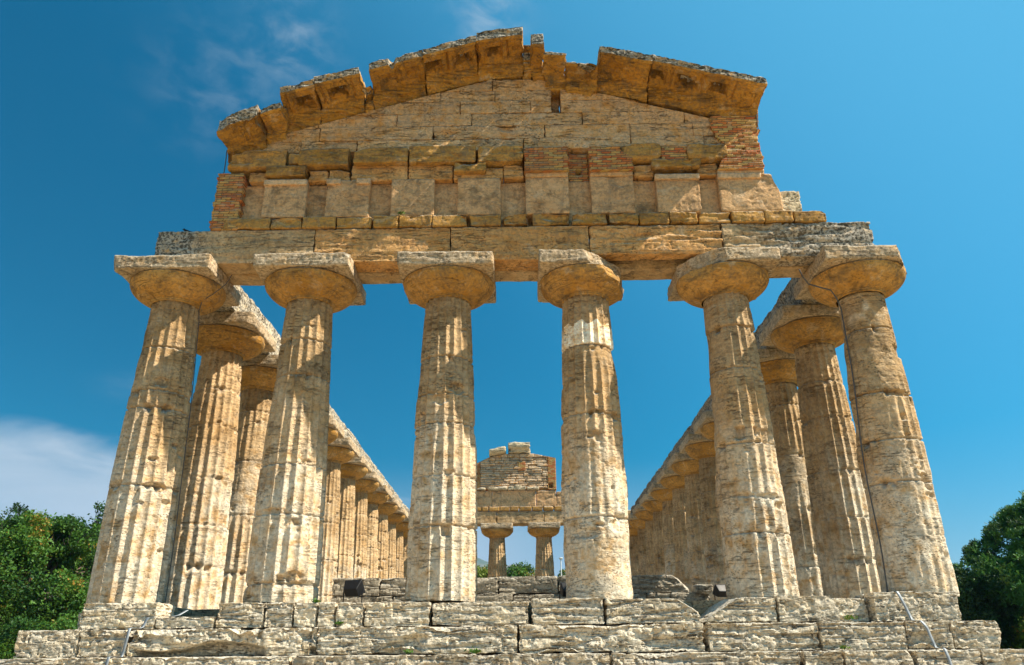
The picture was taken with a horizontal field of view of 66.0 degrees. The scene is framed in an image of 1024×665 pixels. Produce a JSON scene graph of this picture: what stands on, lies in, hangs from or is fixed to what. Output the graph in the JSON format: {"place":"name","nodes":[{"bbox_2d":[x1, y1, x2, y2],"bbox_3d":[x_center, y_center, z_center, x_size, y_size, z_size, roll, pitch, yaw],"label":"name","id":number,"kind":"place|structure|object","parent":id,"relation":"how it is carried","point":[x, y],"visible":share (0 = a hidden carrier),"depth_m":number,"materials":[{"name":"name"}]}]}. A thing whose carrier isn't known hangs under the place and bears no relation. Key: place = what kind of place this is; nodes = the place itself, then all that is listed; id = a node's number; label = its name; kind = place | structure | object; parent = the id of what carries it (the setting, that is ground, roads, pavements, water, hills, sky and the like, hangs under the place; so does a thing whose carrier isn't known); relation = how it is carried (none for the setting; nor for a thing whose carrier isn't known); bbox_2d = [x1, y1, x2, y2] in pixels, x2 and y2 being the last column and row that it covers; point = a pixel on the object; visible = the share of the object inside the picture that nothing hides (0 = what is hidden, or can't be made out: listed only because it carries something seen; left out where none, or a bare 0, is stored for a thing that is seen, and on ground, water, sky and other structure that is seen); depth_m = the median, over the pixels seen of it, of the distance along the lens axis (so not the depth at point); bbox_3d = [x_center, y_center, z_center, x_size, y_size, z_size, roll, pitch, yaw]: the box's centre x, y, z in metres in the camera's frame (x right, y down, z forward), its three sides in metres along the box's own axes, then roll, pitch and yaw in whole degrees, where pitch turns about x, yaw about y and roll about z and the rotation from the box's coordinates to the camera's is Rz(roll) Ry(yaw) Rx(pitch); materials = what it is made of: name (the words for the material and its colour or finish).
{"place":"outdoors","nodes":[
{"label":"outdoors","id":0,"kind":"place"},
{"bbox_2d":[1,501,28,604],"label":"tree","id":1,"kind":"object","parent":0,"point":[18,508],"visible":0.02,"depth_m":57.98,"materials":[{"name":"green plant"}]},
{"bbox_2d":[76,501,104,561],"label":"tree","id":2,"kind":"object","parent":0,"point":[98,506],"visible":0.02,"depth_m":56.28,"materials":[{"name":"green plant"}]},
{"bbox_2d":[49,558,534,596],"bbox_3d":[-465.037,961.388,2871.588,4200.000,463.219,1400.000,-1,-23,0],"label":"mountain","id":3,"kind":"structure","parent":0,"point":[481,562],"depth_m":2830.38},
{"bbox_2d":[0,0,1023,620],"label":"sky","id":4,"kind":"structure","parent":0,"point":[904,118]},
{"bbox_3d":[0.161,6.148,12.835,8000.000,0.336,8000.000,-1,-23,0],"label":"ground","id":5,"kind":"structure","parent":0,"visible":0},
{"bbox_2d":[0,610,81,658],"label":"shrub","id":6,"kind":"object","parent":5,"relation":"on","point":[62,623],"visible":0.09,"depth_m":34.38,"materials":[{"name":"green plant"}]},
{"bbox_2d":[0,509,101,658],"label":"broadleaf tree","id":7,"kind":"object","parent":5,"relation":"on","point":[40,554],"visible":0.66,"depth_m":40.62,"materials":[{"name":"green plant"}]},
{"bbox_2d":[477,564,487,577],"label":"broadleaf tree","id":8,"kind":"object","parent":5,"relation":"on","point":[482,572],"visible":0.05,"depth_m":80.26,"materials":[{"name":"green plant"}]},
{"bbox_2d":[0,26,1023,664],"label":"temple ruin","id":9,"kind":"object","parent":5,"relation":"on","point":[490,158],"visible":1,"depth_m":15.53,"materials":[{"name":"stone"}]},
{"bbox_2d":[105,610,187,664],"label":"earthing strip","id":10,"kind":"object","parent":9,"relation":"on","point":[126,641],"visible":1,"depth_m":12.07,"materials":[{"name":"metal"}]},
{"bbox_2d":[165,275,231,602],"bbox_3d":[-5.918,1.737,14.665,0.670,6.284,0.309,-13,-26,28],"label":"lightning cable","id":11,"kind":"object","parent":9,"relation":"attached to","point":[186,440],"visible":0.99,"depth_m":14.74,"materials":[{"name":"grey metal"}]},
{"bbox_2d":[342,579,364,602],"bbox_3d":[-3.501,5.787,17.395,0.489,0.629,0.352,-8,-24,16],"label":"floodlight","id":12,"kind":"object","parent":9,"relation":"attached to","point":[353,588],"visible":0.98,"depth_m":17.34,"materials":[{"name":"black metal"}]},
{"bbox_2d":[464,646,480,653],"bbox_3d":[-0.593,4.819,11.957,0.274,0.125,0.147,-1,-23,0],"label":"weed","id":13,"kind":"object","parent":9,"relation":"on","point":[474,651],"visible":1,"depth_m":11.94,"materials":[{"name":"green plant"}]},
{"bbox_2d":[559,582,565,598],"bbox_3d":[1.263,5.874,17.619,0.430,0.553,0.310,1,-23,-5],"label":"floodlight","id":14,"kind":"object","parent":9,"relation":"attached to","point":[562,592],"visible":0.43,"depth_m":17.59,"materials":[{"name":"black metal"}]},
{"bbox_2d":[712,584,726,599],"bbox_3d":[4.094,5.141,15.389,0.336,0.430,0.242,5,-23,-13],"label":"floodlight","id":15,"kind":"object","parent":9,"relation":"on","point":[719,590],"visible":0.81,"depth_m":15.35,"materials":[{"name":"black metal"}]},
{"bbox_2d":[798,269,887,591],"bbox_3d":[6.047,1.592,14.250,0.961,6.014,0.185,10,-25,-24],"label":"lightning cable","id":16,"kind":"object","parent":9,"relation":"attached to","point":[858,426],"visible":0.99,"depth_m":14.41,"materials":[{"name":"grey metal"}]},
{"bbox_2d":[844,615,860,619],"bbox_3d":[5.401,4.546,12.585,0.278,0.094,0.193,8,-24,-19],"label":"weed","id":17,"kind":"object","parent":9,"relation":"on","point":[847,617],"visible":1,"depth_m":12.55,"materials":[{"name":"green plant"}]},
{"bbox_2d":[891,591,952,664],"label":"earthing strip","id":18,"kind":"object","parent":9,"relation":"on","point":[926,627],"visible":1,"depth_m":11.96,"materials":[{"name":"metal"}]},
{"bbox_2d":[506,560,534,576],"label":"broadleaf tree","id":19,"kind":"object","parent":5,"relation":"on","point":[520,570],"visible":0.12,"depth_m":82.06,"materials":[{"name":"green plant"}]},
{"bbox_2d":[557,568,565,578],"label":"broadleaf tree","id":20,"kind":"object","parent":5,"relation":"on","point":[563,573],"depth_m":84.42,"materials":[{"name":"green plant"}]},
{"bbox_2d":[952,490,1023,648],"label":"tree","id":21,"kind":"object","parent":5,"relation":"on","point":[988,565],"visible":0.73,"depth_m":37.59,"materials":[{"name":"green plant"}]},
{"bbox_2d":[953,564,1022,648],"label":"shrub","id":22,"kind":"object","parent":5,"relation":"on","point":[971,600],"visible":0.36,"depth_m":36.86,"materials":[{"name":"green plant"}]},
{"bbox_2d":[1008,610,1023,648],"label":"shrub","id":23,"kind":"object","parent":5,"relation":"on","point":[1019,636],"visible":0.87,"depth_m":36.36,"materials":[{"name":"green plant"}]}
]}

